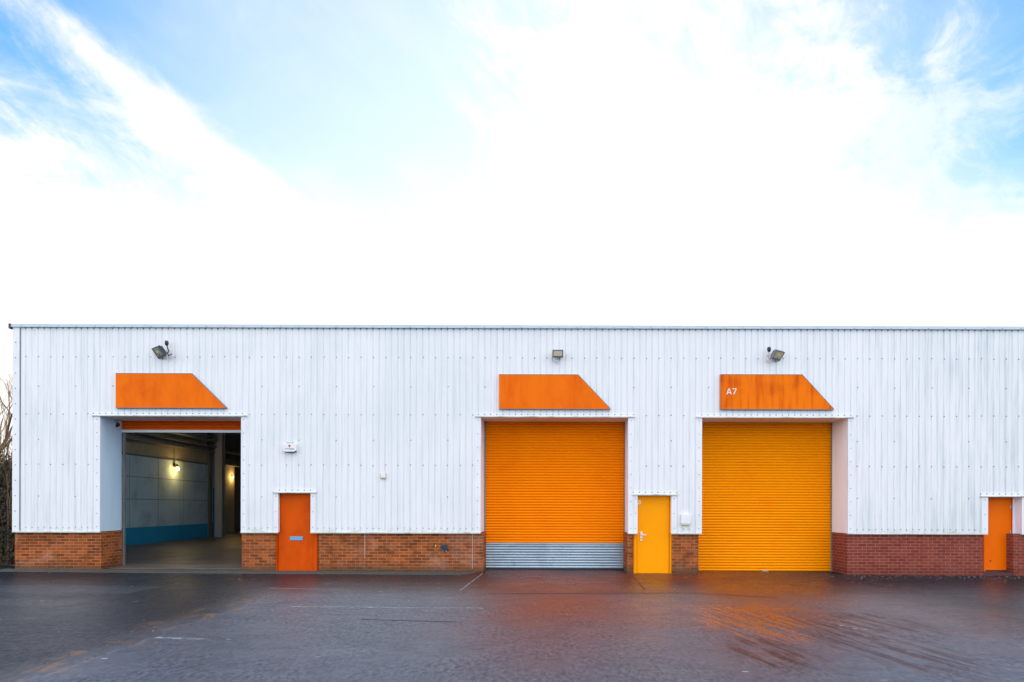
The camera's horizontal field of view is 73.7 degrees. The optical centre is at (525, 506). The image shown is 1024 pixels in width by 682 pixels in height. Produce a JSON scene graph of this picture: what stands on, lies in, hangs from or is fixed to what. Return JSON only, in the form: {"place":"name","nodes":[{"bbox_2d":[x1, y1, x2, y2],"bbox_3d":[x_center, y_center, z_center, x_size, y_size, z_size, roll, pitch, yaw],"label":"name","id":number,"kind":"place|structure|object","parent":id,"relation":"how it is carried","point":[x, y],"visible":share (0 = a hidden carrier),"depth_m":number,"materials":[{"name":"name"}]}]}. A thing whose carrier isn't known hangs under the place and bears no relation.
{"place":"outdoors","nodes":[
{"label":"outdoors","id":0,"kind":"place"},
{"bbox_2d":[6,531,241,569],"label":"floor","id":1,"kind":"structure","parent":0,"point":[221,553],"depth_m":22.45,"materials":[{"name":"grey concrete"}]},
{"bbox_2d":[0,531,1023,681],"bbox_3d":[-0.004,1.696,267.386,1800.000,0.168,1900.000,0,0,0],"label":"ground","id":2,"kind":"structure","parent":0,"point":[902,628],"depth_m":9.53,"materials":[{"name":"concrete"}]},
{"bbox_2d":[0,422,11,479],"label":"shrub","id":3,"kind":"object","parent":2,"relation":"on","point":[7,455],"visible":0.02,"depth_m":20.91,"materials":[{"name":"brown plant"}]},
{"bbox_2d":[0,358,11,444],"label":"bare tree","id":4,"kind":"object","parent":2,"relation":"on","point":[10,419],"visible":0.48,"depth_m":33.55,"materials":[{"name":"brown plant"}]},
{"bbox_2d":[0,370,11,450],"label":"bare tree","id":5,"kind":"object","parent":2,"relation":"on","point":[8,435],"visible":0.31,"depth_m":30.09,"materials":[{"name":"brown plant"}]},
{"bbox_2d":[0,437,14,565],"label":"shrub","id":6,"kind":"object","parent":2,"relation":"on","point":[7,545],"visible":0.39,"depth_m":18.41,"materials":[{"name":"brown plant"}]},
{"bbox_2d":[0,569,477,574],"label":"apron","id":7,"kind":"object","parent":2,"relation":"on","point":[237,571],"visible":0.53,"depth_m":16.98,"materials":[{"name":"concrete"}]},
{"bbox_2d":[293,606,449,607],"bbox_3d":[-2.328,1.676,11.308,3.271,0.014,0.080,0,0,0],"label":"painted line","id":8,"kind":"object","parent":2,"relation":"on","point":[369,607],"visible":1,"depth_m":11.30,"materials":[{"name":"grey paint"}]},
{"bbox_2d":[368,619,449,621],"bbox_3d":[-1.719,1.680,10.033,1.422,0.006,0.030,0,0,7],"label":"tar joint","id":9,"kind":"object","parent":2,"relation":"on","point":[409,620],"visible":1,"depth_m":10.03,"materials":[{"name":"black asphalt"}]},
{"bbox_2d":[8,323,1023,575],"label":"warehouse","id":10,"kind":"structure","parent":2,"relation":"on","point":[904,455],"depth_m":17.39,"materials":[{"name":"grey metal"}]},
{"bbox_2d":[114,420,119,426],"bbox_3d":[-10.755,-2.187,18.053,0.124,0.197,0.207,0,0,0],"label":"security camera","id":11,"kind":"object","parent":10,"relation":"attached to","point":[116,424],"visible":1,"depth_m":17.99,"materials":[{"name":"black plastic"}]},
{"bbox_2d":[152,341,171,358],"bbox_3d":[-9.178,-3.962,17.258,0.414,0.430,0.359,0,0,42],"label":"floodlight","id":12,"kind":"object","parent":10,"relation":"attached to","point":[159,351],"visible":1,"depth_m":17.18,"materials":[{"name":"grey metal"}]},
{"bbox_2d":[116,373,226,408],"bbox_3d":[-8.983,-2.928,17.344,2.819,0.889,0.068,0,0,0],"label":"sign board","id":13,"kind":"object","parent":10,"relation":"attached to","point":[166,390],"visible":1,"depth_m":17.31,"materials":[{"name":"orange paint"}]},
{"bbox_2d":[173,463,179,470],"bbox_3d":[-15.876,-1.786,31.086,0.279,0.340,0.199,0,0,0],"label":"wall lamp","id":14,"kind":"object","parent":10,"relation":"attached to","point":[177,466],"visible":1,"depth_m":31.03,"materials":[{"name":"yellow"}]},
{"bbox_2d":[283,443,297,452],"bbox_3d":[-5.967,-1.487,17.349,0.349,0.250,0.134,0,0,0],"label":"alarm box","id":15,"kind":"object","parent":10,"relation":"attached to","point":[290,447],"visible":1,"depth_m":17.29,"materials":[{"name":"white plastic"}]},
{"bbox_2d":[276,493,317,570],"bbox_3d":[-5.869,0.798,17.548,1.114,2.365,0.135,0,0,0],"label":"door","id":16,"kind":"structure","parent":10,"relation":"in","point":[296,547],"depth_m":17.51,"materials":[{"name":"orange paint"}]},
{"bbox_2d":[380,473,385,478],"bbox_3d":[-3.606,-0.768,17.376,0.150,0.145,0.080,0,0,0],"label":"junction box","id":17,"kind":"object","parent":10,"relation":"attached to","point":[382,475],"visible":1,"depth_m":17.36,"materials":[{"name":"beige plastic"}]},
{"bbox_2d":[441,545,447,550],"bbox_3d":[-2.052,1.069,17.400,0.160,0.170,0.069,0,0,0],"label":"wall socket","id":18,"kind":"object","parent":10,"relation":"attached to","point":[444,547],"depth_m":17.37,"materials":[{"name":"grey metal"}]},
{"bbox_2d":[499,374,610,409],"bbox_3d":[0.752,-2.899,17.344,2.839,0.889,0.068,0,0,0],"label":"sign board","id":19,"kind":"object","parent":10,"relation":"attached to","point":[546,392],"visible":1,"depth_m":17.31,"materials":[{"name":"orange paint"}]},
{"bbox_2d":[552,350,562,362],"bbox_3d":[0.818,-3.790,17.280,0.282,0.307,0.271,0,0,0],"label":"floodlight","id":20,"kind":"object","parent":10,"relation":"attached to","point":[557,353],"visible":1,"depth_m":17.19,"materials":[{"name":"grey metal"}]},
{"bbox_2d":[633,495,671,572],"bbox_3d":[3.274,0.862,17.525,1.002,2.355,0.182,0,0,0],"label":"door","id":21,"kind":"structure","parent":10,"relation":"in","point":[652,545],"depth_m":17.51,"materials":[{"name":"orange paint"}]},
{"bbox_2d":[681,514,690,524],"bbox_3d":[4.087,0.341,17.347,0.250,0.275,0.067,0,0,0],"label":"meter box","id":22,"kind":"object","parent":10,"relation":"attached to","point":[685,519],"visible":1,"depth_m":17.32,"materials":[{"name":"white paint"}]},
{"bbox_2d":[767,347,784,361],"bbox_3d":[6.318,-3.831,17.262,0.359,0.377,0.346,0,0,-38],"label":"floodlight","id":23,"kind":"object","parent":10,"relation":"attached to","point":[776,354],"visible":1,"depth_m":17.20,"materials":[{"name":"grey metal"}]},
{"bbox_2d":[720,374,833,409],"bbox_3d":[6.400,-2.894,17.343,2.878,0.898,0.070,0,0,0],"label":"sign board","id":24,"kind":"object","parent":10,"relation":"attached to","point":[769,392],"visible":1,"depth_m":17.31,"materials":[{"name":"orange paint"}]},
{"bbox_2d":[983,497,1014,571],"bbox_3d":[12.247,0.834,17.711,0.802,2.265,0.150,0,0,0],"label":"door","id":25,"kind":"structure","parent":10,"relation":"in","point":[1001,510],"depth_m":17.69,"materials":[{"name":"orange paint"}]},
{"bbox_2d":[489,593,560,593],"bbox_3d":[1.351,1.701,13.338,4.091,0.017,0.050,0,0,-5],"label":"tar joint","id":26,"kind":"object","parent":2,"relation":"on","point":[524,593],"visible":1,"depth_m":13.22,"materials":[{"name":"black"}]},
{"bbox_2d":[0,0,1023,462],"label":"sky","id":27,"kind":"structure","parent":0,"point":[298,162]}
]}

